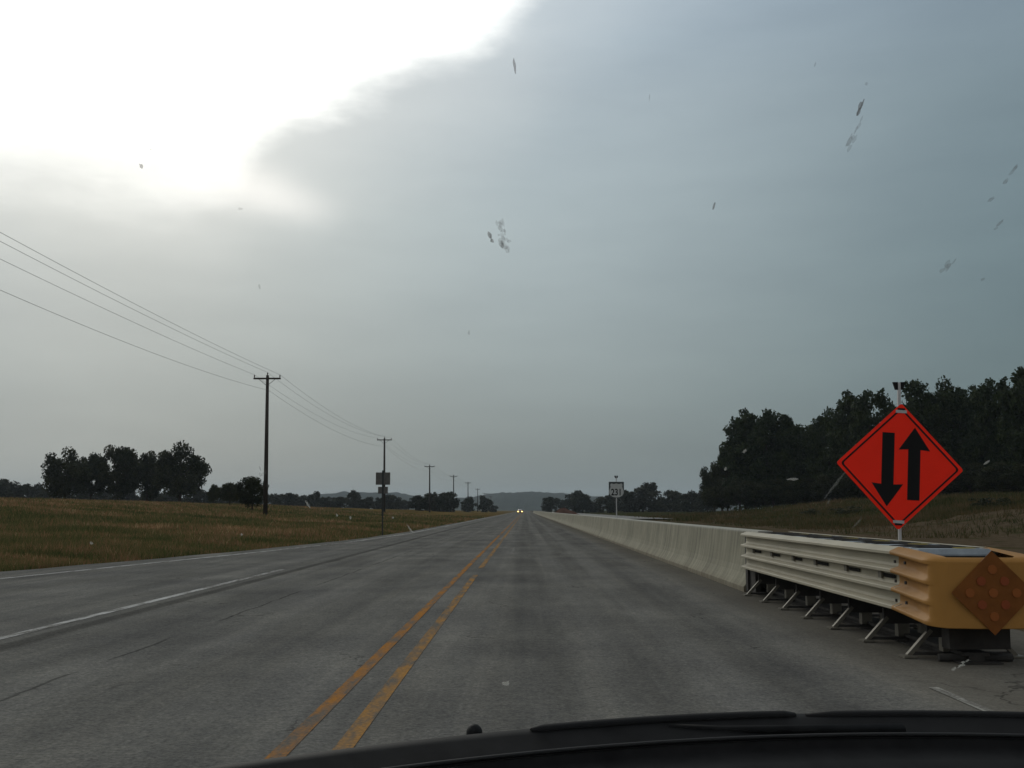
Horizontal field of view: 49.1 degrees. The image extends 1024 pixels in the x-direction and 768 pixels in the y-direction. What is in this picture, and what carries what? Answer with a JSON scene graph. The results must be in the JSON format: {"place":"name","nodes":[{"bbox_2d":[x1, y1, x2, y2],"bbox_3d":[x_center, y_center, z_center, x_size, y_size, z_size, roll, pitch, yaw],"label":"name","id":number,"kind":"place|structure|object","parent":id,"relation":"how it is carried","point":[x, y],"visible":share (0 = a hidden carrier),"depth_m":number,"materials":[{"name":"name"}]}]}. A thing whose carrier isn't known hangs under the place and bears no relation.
{"place":"outdoors","nodes":[
{"label":"outdoors","id":0,"kind":"place"},
{"bbox_2d":[62,491,770,510],"bbox_3d":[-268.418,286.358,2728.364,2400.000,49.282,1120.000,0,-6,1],"label":"hills","id":1,"kind":"structure","parent":0,"point":[523,501],"depth_m":2443.37,"materials":[{"name":"green plant"}]},
{"bbox_2d":[0,511,1023,767],"bbox_3d":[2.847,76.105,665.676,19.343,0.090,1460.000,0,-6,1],"label":"road","id":2,"kind":"structure","parent":0,"point":[546,621],"depth_m":9.16,"materials":[{"name":"grey asphalt"}]},
{"bbox_2d":[0,569,284,639],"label":"lane line","id":3,"kind":"object","parent":2,"relation":"on","point":[59,623],"visible":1,"depth_m":12.98,"materials":[{"name":"white paint"}]},
{"bbox_2d":[0,517,488,578],"bbox_3d":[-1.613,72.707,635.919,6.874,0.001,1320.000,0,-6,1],"label":"edge line","id":4,"kind":"object","parent":2,"relation":"on","point":[205,557],"visible":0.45,"depth_m":26.11,"materials":[{"name":"white paint"}]},
{"bbox_2d":[264,511,523,758],"bbox_3d":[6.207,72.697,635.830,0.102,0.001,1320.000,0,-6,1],"label":"line","id":5,"kind":"object","parent":2,"relation":"on","point":[293,739],"visible":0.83,"depth_m":7.38,"materials":[{"name":"yellow paint"}]},
{"bbox_2d":[332,575,477,749],"bbox_3d":[-0.879,1.151,-0.019,0.101,0.001,40.200,0,-6,1],"label":"line","id":6,"kind":"object","parent":2,"relation":"on","point":[353,734],"visible":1,"depth_m":7.36,"materials":[{"name":"yellow paint"}]},
{"bbox_2d":[479,514,521,567],"bbox_3d":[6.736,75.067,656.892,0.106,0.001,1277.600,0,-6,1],"label":"line","id":7,"kind":"object","parent":2,"relation":"on","point":[483,564],"visible":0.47,"depth_m":31.14,"materials":[{"name":"yellow paint"}]},
{"bbox_2d":[206,710,1023,767],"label":"car","id":8,"kind":"object","parent":2,"relation":"on","point":[889,739],"visible":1,"depth_m":1.02,"materials":[{"name":"black plastic"}]},
{"bbox_2d":[533,511,772,591],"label":"concrete barrier","id":9,"kind":"object","parent":2,"relation":"on","point":[714,553],"visible":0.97,"depth_m":23.19,"materials":[{"name":"grey concrete"}]},
{"bbox_2d":[740,532,1023,663],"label":"crash cushion","id":10,"kind":"object","parent":2,"relation":"on","point":[961,604],"visible":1,"depth_m":9.29,"materials":[{"name":"beige paint"}]},
{"bbox_2d":[929,687,992,710],"bbox_3d":[2.588,0.437,-6.369,0.074,0.001,27.500,0,-6,1],"label":"edge line","id":11,"kind":"object","parent":2,"relation":"on","point":[964,700],"visible":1,"depth_m":6.82,"materials":[{"name":"white paint"}]},
{"bbox_2d":[0,495,1023,630],"bbox_3d":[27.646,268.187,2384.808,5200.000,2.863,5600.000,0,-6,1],"label":"ground","id":12,"kind":"structure","parent":0,"point":[1013,542],"depth_m":57.04,"materials":[{"name":"green plant"}]},
{"bbox_2d":[0,481,13,497],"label":"distant tree","id":13,"kind":"object","parent":12,"relation":"on","point":[7,493],"visible":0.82,"depth_m":340.80,"materials":[{"name":"green plant"}]},
{"bbox_2d":[0,479,25,497],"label":"distant tree","id":14,"kind":"object","parent":12,"relation":"on","point":[16,491],"visible":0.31,"depth_m":348.79,"materials":[{"name":"green plant"}]},
{"bbox_2d":[17,483,37,497],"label":"distant tree","id":15,"kind":"object","parent":12,"relation":"on","point":[28,487],"visible":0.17,"depth_m":358.14,"materials":[{"name":"green plant"}]},
{"bbox_2d":[25,482,44,497],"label":"distant tree","id":16,"kind":"object","parent":12,"relation":"on","point":[37,488],"visible":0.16,"depth_m":366.40,"materials":[{"name":"green plant"}]},
{"bbox_2d":[37,489,62,498],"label":"distant tree","id":17,"kind":"object","parent":12,"relation":"on","point":[43,493],"visible":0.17,"depth_m":337.21,"materials":[{"name":"green plant"}]},
{"bbox_2d":[40,446,95,498],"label":"oak tree","id":18,"kind":"object","parent":12,"relation":"on","point":[74,477],"visible":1,"depth_m":194.43,"materials":[{"name":"green plant"}]},
{"bbox_2d":[66,490,93,499],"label":"distant tree","id":19,"kind":"object","parent":12,"relation":"on","point":[81,496],"visible":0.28,"depth_m":347.48,"materials":[{"name":"green plant"}]},
{"bbox_2d":[79,452,110,498],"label":"oak tree","id":20,"kind":"object","parent":12,"relation":"on","point":[91,489],"visible":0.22,"depth_m":205.31,"materials":[{"name":"green plant"}]},
{"bbox_2d":[94,490,118,500],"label":"distant tree","id":21,"kind":"object","parent":12,"relation":"on","point":[105,496],"visible":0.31,"depth_m":355.49,"materials":[{"name":"green plant"}]},
{"bbox_2d":[89,445,143,499],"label":"oak tree","id":22,"kind":"object","parent":12,"relation":"on","point":[124,460],"visible":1,"depth_m":198.57,"materials":[{"name":"green plant"}]},
{"bbox_2d":[119,490,139,500],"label":"distant tree","id":23,"kind":"object","parent":12,"relation":"on","point":[133,496],"visible":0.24,"depth_m":365.71,"materials":[{"name":"green plant"}]},
{"bbox_2d":[134,450,160,501],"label":"oak tree","id":24,"kind":"object","parent":12,"relation":"on","point":[148,462],"visible":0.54,"depth_m":206.31,"materials":[{"name":"green plant"}]},
{"bbox_2d":[136,493,166,501],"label":"distant tree","id":25,"kind":"object","parent":12,"relation":"on","point":[161,497],"visible":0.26,"depth_m":337.08,"materials":[{"name":"green plant"}]},
{"bbox_2d":[162,490,187,501],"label":"distant tree","id":26,"kind":"object","parent":12,"relation":"on","point":[173,498],"visible":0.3,"depth_m":346.86,"materials":[{"name":"green plant"}]},
{"bbox_2d":[151,440,211,501],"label":"oak tree","id":27,"kind":"object","parent":12,"relation":"on","point":[181,478],"visible":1,"depth_m":195.97,"materials":[{"name":"green plant"}]},
{"bbox_2d":[182,489,209,503],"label":"distant tree","id":28,"kind":"object","parent":12,"relation":"on","point":[200,496],"visible":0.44,"depth_m":355.52,"materials":[{"name":"green plant"}]},
{"bbox_2d":[207,484,221,502],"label":"tree","id":29,"kind":"object","parent":12,"relation":"on","point":[212,495],"visible":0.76,"depth_m":169.29,"materials":[{"name":"green plant"}]},
{"bbox_2d":[208,493,224,503],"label":"distant tree","id":30,"kind":"object","parent":12,"relation":"on","point":[220,501],"visible":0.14,"depth_m":365.56,"materials":[{"name":"green plant"}]},
{"bbox_2d":[215,482,239,504],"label":"tree","id":31,"kind":"object","parent":12,"relation":"on","point":[228,491],"visible":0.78,"depth_m":148.76,"materials":[{"name":"green plant"}]},
{"bbox_2d":[0,496,485,571],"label":"grass","id":32,"kind":"structure","parent":12,"relation":"on","point":[73,536],"depth_m":49.40,"materials":[{"name":"green plant"}]},
{"bbox_2d":[235,476,268,510],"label":"tree","id":33,"kind":"object","parent":12,"relation":"on","point":[250,493],"visible":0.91,"depth_m":111.08,"materials":[{"name":"green plant"}]},
{"bbox_2d":[253,373,280,514],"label":"utility pole","id":34,"kind":"object","parent":12,"relation":"on","point":[265,495],"visible":0.95,"depth_m":94.12,"materials":[{"name":"brown wood"}]},
{"bbox_2d":[0,241,402,452],"bbox_3d":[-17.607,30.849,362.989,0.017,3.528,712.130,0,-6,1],"label":"power line","id":35,"kind":"object","parent":34,"relation":"attached to","point":[153,319],"visible":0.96,"depth_m":62.40,"materials":[{"name":"grey metal"}]},
{"bbox_2d":[1,290,449,480],"bbox_3d":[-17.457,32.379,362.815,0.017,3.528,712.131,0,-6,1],"label":"power line","id":36,"kind":"object","parent":34,"relation":"attached to","point":[170,359],"visible":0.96,"depth_m":64.59,"materials":[{"name":"grey metal"}]},
{"bbox_2d":[1,259,457,481],"bbox_3d":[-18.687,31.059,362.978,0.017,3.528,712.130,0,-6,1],"label":"power line","id":37,"kind":"object","parent":34,"relation":"attached to","point":[169,338],"visible":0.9,"depth_m":67.30,"materials":[{"name":"grey metal"}]},
{"bbox_2d":[0,232,469,482],"bbox_3d":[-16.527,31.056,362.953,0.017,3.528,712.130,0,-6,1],"label":"power line","id":38,"kind":"object","parent":34,"relation":"attached to","point":[159,316],"visible":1,"depth_m":57.97,"materials":[{"name":"grey metal"}]},
{"bbox_2d":[268,493,283,504],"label":"distant tree","id":39,"kind":"object","parent":12,"relation":"on","point":[273,499],"visible":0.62,"depth_m":417.69,"materials":[{"name":"green plant"}]},
{"bbox_2d":[278,493,300,505],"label":"distant tree","id":40,"kind":"object","parent":12,"relation":"on","point":[290,499],"visible":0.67,"depth_m":425.06,"materials":[{"name":"green plant"}]},
{"bbox_2d":[297,495,308,505],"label":"distant tree","id":41,"kind":"object","parent":12,"relation":"on","point":[302,499],"visible":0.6,"depth_m":433.25,"materials":[{"name":"green plant"}]},
{"bbox_2d":[306,491,322,506],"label":"distant tree","id":42,"kind":"object","parent":12,"relation":"on","point":[313,501],"visible":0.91,"depth_m":417.31,"materials":[{"name":"green plant"}]},
{"bbox_2d":[320,496,339,507],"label":"distant tree","id":43,"kind":"object","parent":12,"relation":"on","point":[327,502],"visible":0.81,"depth_m":425.12,"materials":[{"name":"green plant"}]},
{"bbox_2d":[331,497,350,507],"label":"distant tree","id":44,"kind":"object","parent":12,"relation":"on","point":[342,502],"visible":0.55,"depth_m":433.14,"materials":[{"name":"green plant"}]},
{"bbox_2d":[344,490,362,508],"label":"distant tree","id":45,"kind":"object","parent":12,"relation":"on","point":[355,501],"visible":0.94,"depth_m":417.67,"materials":[{"name":"green plant"}]},
{"bbox_2d":[361,497,376,508],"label":"distant tree","id":46,"kind":"object","parent":12,"relation":"on","point":[368,502],"visible":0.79,"depth_m":424.08,"materials":[{"name":"green plant"}]},
{"bbox_2d":[373,497,381,508],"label":"distant tree","id":47,"kind":"object","parent":12,"relation":"on","point":[377,502],"visible":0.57,"depth_m":432.44,"materials":[{"name":"green plant"}]},
{"bbox_2d":[376,470,389,534],"bbox_3d":[-5.978,5.587,51.780,0.670,3.176,0.075,0,-6,1],"label":"sign back","id":48,"kind":"object","parent":12,"relation":"on","point":[382,478],"visible":0.94,"depth_m":51.88,"materials":[{"name":"grey metal"}]},
{"bbox_2d":[377,437,391,511],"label":"utility pole","id":49,"kind":"object","parent":12,"relation":"on","point":[384,439],"visible":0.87,"depth_m":173.45,"materials":[{"name":"brown wood"}]},
{"bbox_2d":[381,494,401,509],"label":"distant tree","id":50,"kind":"object","parent":12,"relation":"on","point":[390,500],"visible":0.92,"depth_m":416.45,"materials":[{"name":"green plant"}]},
{"bbox_2d":[398,499,409,509],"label":"distant tree","id":51,"kind":"object","parent":12,"relation":"on","point":[403,504],"visible":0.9,"depth_m":424.87,"materials":[{"name":"green plant"}]},
{"bbox_2d":[407,495,426,510],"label":"distant tree","id":52,"kind":"object","parent":12,"relation":"on","point":[417,503],"visible":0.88,"depth_m":327.47,"materials":[{"name":"green plant"}]},
{"bbox_2d":[425,465,434,511],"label":"utility pole","id":53,"kind":"object","parent":12,"relation":"on","point":[429,466],"visible":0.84,"depth_m":255.59,"materials":[{"name":"brown wood"}]},
{"bbox_2d":[423,492,443,511],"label":"distant tree","id":54,"kind":"object","parent":12,"relation":"on","point":[436,504],"visible":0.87,"depth_m":323.40,"materials":[{"name":"green plant"}]},
{"bbox_2d":[436,491,461,511],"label":"distant tree","id":55,"kind":"object","parent":12,"relation":"on","point":[450,504],"visible":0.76,"depth_m":329.45,"materials":[{"name":"green plant"}]},
{"bbox_2d":[461,497,477,511],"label":"distant tree","id":56,"kind":"object","parent":12,"relation":"on","point":[469,504],"visible":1,"depth_m":416.91,"materials":[{"name":"green plant"}]},
{"bbox_2d":[477,495,493,511],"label":"distant tree","id":57,"kind":"object","parent":12,"relation":"on","point":[485,504],"visible":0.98,"depth_m":466.31,"materials":[{"name":"green plant"}]},
{"bbox_2d":[489,505,497,511],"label":"distant tree","id":58,"kind":"object","parent":12,"relation":"on","point":[492,509],"visible":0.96,"depth_m":515.96,"materials":[{"name":"green plant"}]},
{"bbox_2d":[541,497,562,511],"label":"distant tree","id":59,"kind":"object","parent":12,"relation":"on","point":[549,503],"visible":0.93,"depth_m":465.56,"materials":[{"name":"green plant"}]},
{"bbox_2d":[558,499,569,509],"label":"distant tree","id":60,"kind":"object","parent":12,"relation":"on","point":[562,505],"visible":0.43,"depth_m":466.03,"materials":[{"name":"green plant"}]},
{"bbox_2d":[564,490,591,512],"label":"distant tree","id":61,"kind":"object","parent":12,"relation":"on","point":[577,501],"visible":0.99,"depth_m":426.31,"materials":[{"name":"green plant"}]},
{"bbox_2d":[584,501,599,512],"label":"distant tree","id":62,"kind":"object","parent":12,"relation":"on","point":[594,508],"visible":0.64,"depth_m":435.55,"materials":[{"name":"green plant"}]},
{"bbox_2d":[594,495,620,512],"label":"distant tree","id":63,"kind":"object","parent":12,"relation":"on","point":[607,501],"visible":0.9,"depth_m":395.84,"materials":[{"name":"green plant"}]},
{"bbox_2d":[609,476,623,517],"bbox_3d":[4.265,5.093,45.696,0.620,2.697,0.070,0,-6,1],"label":"route sign","id":64,"kind":"object","parent":12,"relation":"on","point":[616,489],"visible":0.99,"depth_m":45.75,"materials":[{"name":"grey metal"}]},
{"bbox_2d":[613,498,632,511],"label":"distant tree","id":65,"kind":"object","parent":12,"relation":"on","point":[623,507],"visible":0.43,"depth_m":385.84,"materials":[{"name":"green plant"}]},
{"bbox_2d":[620,482,662,511],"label":"distant tree","id":66,"kind":"object","parent":12,"relation":"on","point":[644,497],"visible":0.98,"depth_m":364.60,"materials":[{"name":"green plant"}]},
{"bbox_2d":[655,508,667,511],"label":"distant tree","id":67,"kind":"object","parent":12,"relation":"on","point":[661,510],"visible":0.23,"depth_m":375.44,"materials":[{"name":"green plant"}]},
{"bbox_2d":[658,489,687,511],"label":"distant tree","id":68,"kind":"object","parent":12,"relation":"on","point":[670,502],"visible":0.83,"depth_m":345.79,"materials":[{"name":"green plant"}]},
{"bbox_2d":[680,490,699,511],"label":"distant tree","id":69,"kind":"object","parent":12,"relation":"on","point":[689,497],"visible":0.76,"depth_m":326.76,"materials":[{"name":"green plant"}]},
{"bbox_2d":[693,490,717,511],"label":"distant tree","id":70,"kind":"object","parent":12,"relation":"on","point":[699,504],"visible":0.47,"depth_m":317.25,"materials":[{"name":"green plant"}]},
{"bbox_2d":[699,461,716,511],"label":"forest tree","id":71,"kind":"object","parent":12,"relation":"on","point":[706,484],"visible":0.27,"depth_m":194.34,"materials":[{"name":"green plant"}]},
{"bbox_2d":[702,478,731,511],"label":"understory tree","id":72,"kind":"object","parent":12,"relation":"on","point":[712,498],"visible":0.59,"depth_m":185.01,"materials":[{"name":"green plant"}]},
{"bbox_2d":[709,455,732,510],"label":"forest tree","id":73,"kind":"object","parent":12,"relation":"on","point":[721,473],"visible":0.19,"depth_m":190.17,"materials":[{"name":"green plant"}]},
{"bbox_2d":[717,407,769,509],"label":"forest tree","id":74,"kind":"object","parent":12,"relation":"on","point":[738,425],"visible":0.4,"depth_m":182.36,"materials":[{"name":"green plant"}]},
{"bbox_2d":[732,408,801,506],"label":"forest tree","id":75,"kind":"object","parent":12,"relation":"on","point":[767,422],"visible":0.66,"depth_m":177.61,"materials":[{"name":"green plant"}]},
{"bbox_2d":[764,414,813,505],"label":"forest tree","id":76,"kind":"object","parent":12,"relation":"on","point":[791,433],"visible":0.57,"depth_m":177.57,"materials":[{"name":"green plant"}]},
{"bbox_2d":[771,480,809,504],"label":"understory tree","id":77,"kind":"object","parent":12,"relation":"on","point":[785,496],"visible":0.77,"depth_m":168.35,"materials":[{"name":"green plant"}]},
{"bbox_2d":[797,424,820,503],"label":"forest tree","id":78,"kind":"object","parent":12,"relation":"on","point":[807,433],"visible":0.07,"depth_m":181.08,"materials":[{"name":"green plant"}]},
{"bbox_2d":[792,477,826,502],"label":"understory tree","id":79,"kind":"object","parent":12,"relation":"on","point":[807,496],"visible":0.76,"depth_m":166.92,"materials":[{"name":"green plant"}]},
{"bbox_2d":[799,508,820,515],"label":"weed bush","id":80,"kind":"object","parent":12,"relation":"on","point":[810,510],"visible":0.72,"depth_m":102.60,"materials":[{"name":"green plant"}]},
{"bbox_2d":[621,489,1023,538],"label":"grass","id":81,"kind":"structure","parent":12,"relation":"on","point":[922,514],"depth_m":82.15,"materials":[{"name":"green plant"}]},
{"bbox_2d":[803,406,842,501],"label":"forest tree","id":82,"kind":"object","parent":12,"relation":"on","point":[818,440],"visible":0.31,"depth_m":170.68,"materials":[{"name":"green plant"}]},
{"bbox_2d":[810,473,848,500],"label":"understory tree","id":83,"kind":"object","parent":12,"relation":"on","point":[826,488],"visible":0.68,"depth_m":159.08,"materials":[{"name":"green plant"}]},
{"bbox_2d":[827,505,861,513],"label":"weed bush","id":84,"kind":"object","parent":12,"relation":"on","point":[842,511],"visible":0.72,"depth_m":94.29,"materials":[{"name":"green plant"}]},
{"bbox_2d":[822,389,868,499],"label":"forest tree","id":85,"kind":"object","parent":12,"relation":"on","point":[841,421],"visible":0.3,"depth_m":161.46,"materials":[{"name":"green plant"}]},
{"bbox_2d":[834,475,866,498],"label":"understory tree","id":86,"kind":"object","parent":12,"relation":"on","point":[848,485],"visible":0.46,"depth_m":150.74,"materials":[{"name":"green plant"}]},
{"bbox_2d":[839,388,893,457],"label":"forest tree","id":87,"kind":"object","parent":12,"relation":"on","point":[862,415],"visible":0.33,"depth_m":157.07,"materials":[{"name":"green plant"}]},
{"bbox_2d":[725,469,1022,509],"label":"forest","id":88,"kind":"object","parent":12,"relation":"on","point":[735,508],"depth_m":241.96,"materials":[{"name":"green plant"}]},
{"bbox_2d":[837,382,962,539],"bbox_3d":[5.301,1.487,15.289,1.704,3.045,0.062,0,-6,1],"label":"traffic sign","id":89,"kind":"object","parent":12,"relation":"on","point":[899,466],"visible":1,"depth_m":15.31,"materials":[{"name":"orange metal"}]},
{"bbox_2d":[893,379,954,458],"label":"forest tree","id":90,"kind":"object","parent":12,"relation":"on","point":[921,407],"visible":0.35,"depth_m":145.88,"materials":[{"name":"green plant"}]},
{"bbox_2d":[923,375,975,493],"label":"forest tree","id":91,"kind":"object","parent":12,"relation":"on","point":[956,407],"visible":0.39,"depth_m":145.77,"materials":[{"name":"green plant"}]},
{"bbox_2d":[938,476,962,495],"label":"understory tree","id":92,"kind":"object","parent":12,"relation":"on","point":[946,490],"visible":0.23,"depth_m":136.55,"materials":[{"name":"green plant"}]},
{"bbox_2d":[947,462,989,493],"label":"understory tree","id":93,"kind":"object","parent":12,"relation":"on","point":[967,474],"visible":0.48,"depth_m":135.04,"materials":[{"name":"green plant"}]},
{"bbox_2d":[950,384,989,485],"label":"forest tree","id":94,"kind":"object","parent":12,"relation":"on","point":[970,403],"visible":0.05,"depth_m":151.38,"materials":[{"name":"green plant"}]},
{"bbox_2d":[968,497,1011,507],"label":"weed bush","id":95,"kind":"object","parent":12,"relation":"on","point":[983,501],"visible":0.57,"depth_m":70.95,"materials":[{"name":"green plant"}]},
{"bbox_2d":[959,376,1022,492],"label":"forest tree","id":96,"kind":"object","parent":12,"relation":"on","point":[982,439],"visible":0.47,"depth_m":138.69,"materials":[{"name":"green plant"}]},
{"bbox_2d":[987,366,1023,489],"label":"forest tree","id":97,"kind":"object","parent":12,"relation":"on","point":[1011,402],"visible":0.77,"depth_m":134.36,"materials":[{"name":"green plant"}]},
{"bbox_2d":[0,0,1023,504],"label":"sky","id":98,"kind":"structure","parent":0,"point":[551,246],"materials":[{"name":"grey"}]},
{"bbox_2d":[577,513,670,518],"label":"haul road","id":99,"kind":"structure","parent":0,"point":[625,517],"depth_m":170.85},
{"bbox_2d":[554,508,578,514],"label":"earth heap","id":100,"kind":"object","parent":99,"relation":"on","point":[563,510],"visible":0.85,"depth_m":237.28,"materials":[{"name":"brown soil"}]}
]}

